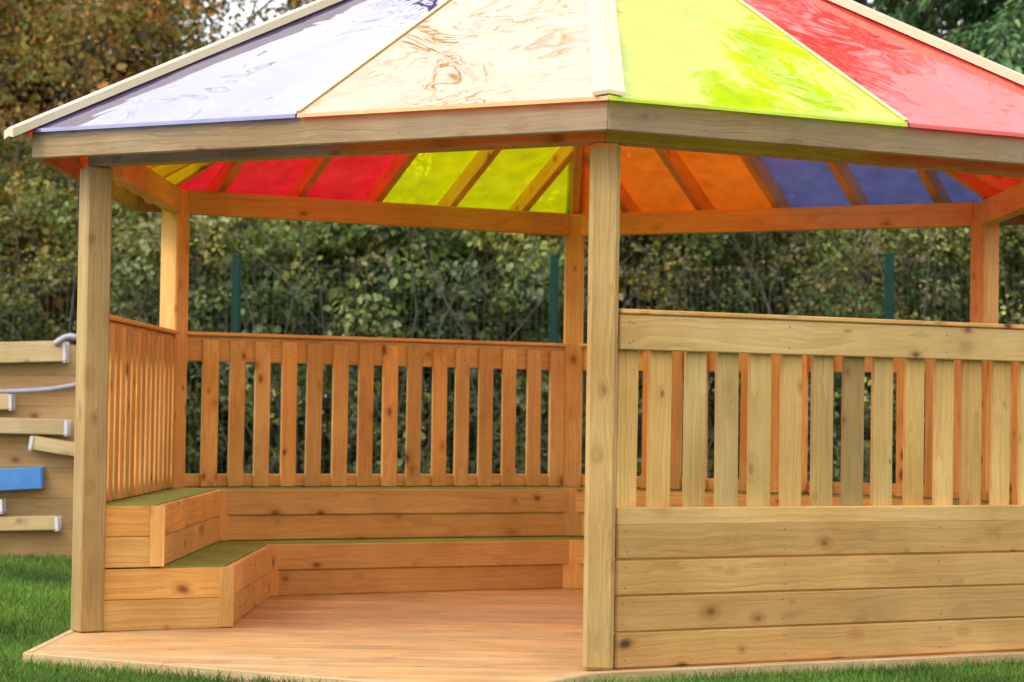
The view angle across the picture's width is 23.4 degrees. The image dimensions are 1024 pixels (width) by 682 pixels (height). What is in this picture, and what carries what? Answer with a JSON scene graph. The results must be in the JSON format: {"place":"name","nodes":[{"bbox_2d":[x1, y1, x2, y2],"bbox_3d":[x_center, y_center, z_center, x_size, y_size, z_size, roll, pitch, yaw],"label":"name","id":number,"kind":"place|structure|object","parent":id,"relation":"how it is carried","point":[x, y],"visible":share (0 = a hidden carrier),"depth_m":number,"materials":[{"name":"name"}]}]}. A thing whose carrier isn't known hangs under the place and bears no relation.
{"place":"outdoors","nodes":[
{"label":"outdoors","id":0,"kind":"place"},
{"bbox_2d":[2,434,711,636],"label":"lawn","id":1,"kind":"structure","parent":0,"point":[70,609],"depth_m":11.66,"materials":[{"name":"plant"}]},
{"bbox_2d":[0,193,49,341],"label":"bramble bush","id":2,"kind":"object","parent":1,"relation":"on","point":[4,291],"visible":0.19,"depth_m":20.61,"materials":[{"name":"green plant"}]},
{"bbox_2d":[0,333,76,557],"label":"water wall","id":3,"kind":"structure","parent":1,"relation":"on","point":[37,430],"depth_m":15.36,"materials":[{"name":"brown wood"}]},
{"bbox_2d":[0,0,256,378],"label":"oak tree","id":4,"kind":"object","parent":1,"relation":"on","point":[88,23],"visible":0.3,"depth_m":22.09,"materials":[{"name":"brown plant"}]},
{"bbox_2d":[0,132,278,497],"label":"yellowing bush","id":5,"kind":"object","parent":1,"relation":"on","point":[59,226],"visible":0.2,"depth_m":20.08,"materials":[{"name":"green plant"}]},
{"bbox_2d":[0,0,314,315],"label":"oak tree","id":6,"kind":"object","parent":1,"relation":"on","point":[21,99],"visible":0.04,"depth_m":24.72,"materials":[{"name":"brown plant"}]},
{"bbox_2d":[0,212,587,473],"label":"bramble bush","id":7,"kind":"object","parent":1,"relation":"on","point":[147,249],"visible":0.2,"depth_m":19.57,"materials":[{"name":"green plant"}]},
{"bbox_2d":[202,0,465,454],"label":"bare tree","id":8,"kind":"object","parent":1,"relation":"on","point":[243,28],"visible":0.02,"depth_m":28.55,"materials":[{"name":"brown plant"}]},
{"bbox_2d":[131,0,558,458],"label":"thin tree","id":9,"kind":"object","parent":1,"relation":"on","point":[292,4],"visible":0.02,"depth_m":25.56,"materials":[{"name":"brown plant"}]},
{"bbox_2d":[140,216,632,473],"bbox_3d":[-0.994,0.036,20.215,3.886,3.150,2.450,1,-2,0],"label":"laurel bush","id":10,"kind":"object","parent":1,"relation":"on","point":[446,249],"visible":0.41,"depth_m":19.57,"materials":[{"name":"green plant"}]},
{"bbox_2d":[55,59,809,477],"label":"woodland","id":11,"kind":"object","parent":1,"relation":"on","point":[379,455],"depth_m":28.27,"materials":[{"name":"green plant"}]},
{"bbox_2d":[132,0,887,468],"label":"bare tree","id":12,"kind":"object","parent":1,"relation":"on","point":[862,2],"visible":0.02,"depth_m":25.30,"materials":[{"name":"grey plant"}]},
{"bbox_2d":[0,551,1023,681],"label":"grass","id":13,"kind":"structure","parent":1,"relation":"on","point":[36,586],"depth_m":9.07,"materials":[{"name":"green plant"}]},
{"bbox_2d":[0,252,1023,482],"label":"fence","id":14,"kind":"object","parent":1,"relation":"on","point":[555,269],"visible":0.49,"depth_m":18.77,"materials":[{"name":"green metal"}]},
{"bbox_2d":[4,0,1023,681],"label":"gazebo","id":15,"kind":"object","parent":1,"relation":"on","point":[604,124],"visible":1,"depth_m":9.66,"materials":[{"name":"brown wood"}]},
{"bbox_2d":[420,232,844,477],"bbox_3d":[0.938,0.231,20.684,3.509,3.070,2.473,1,-2,0],"label":"yellowing bush","id":16,"kind":"object","parent":1,"relation":"on","point":[646,292],"visible":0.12,"depth_m":20.15,"materials":[{"name":"green plant"}]},
{"bbox_2d":[461,234,948,481],"bbox_3d":[1.347,-0.787,20.742,4.104,5.213,3.850,2,-2,-40],"label":"leaning tree","id":17,"kind":"object","parent":1,"relation":"on","point":[624,290],"visible":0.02,"depth_m":20.61,"materials":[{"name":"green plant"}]},
{"bbox_2d":[581,227,969,481],"bbox_3d":[2.244,0.043,20.810,3.796,3.445,1.915,1,-2,0],"label":"ivy bush","id":18,"kind":"object","parent":1,"relation":"on","point":[722,241],"visible":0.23,"depth_m":20.45,"materials":[{"name":"green plant"}]},
{"bbox_2d":[638,227,1023,482],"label":"ivy bush","id":19,"kind":"object","parent":1,"relation":"on","point":[781,239],"visible":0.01,"depth_m":21.81,"materials":[{"name":"green plant"}]},
{"bbox_2d":[730,225,1023,484],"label":"ivy bush","id":20,"kind":"object","parent":1,"relation":"on","point":[917,249],"visible":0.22,"depth_m":19.92,"materials":[{"name":"green plant"}]},
{"bbox_2d":[767,0,1023,483],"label":"conifer tree","id":21,"kind":"object","parent":1,"relation":"on","point":[995,33],"visible":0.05,"depth_m":23.50,"materials":[{"name":"green plant"}]},
{"bbox_2d":[840,0,1023,480],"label":"birch tree","id":22,"kind":"object","parent":1,"relation":"on","point":[930,17],"depth_m":24.07,"materials":[{"name":"green plant"}]},
{"bbox_2d":[70,0,1023,418],"label":"sky","id":23,"kind":"structure","parent":0,"point":[248,11],"materials":[{"name":"white"}]}
]}

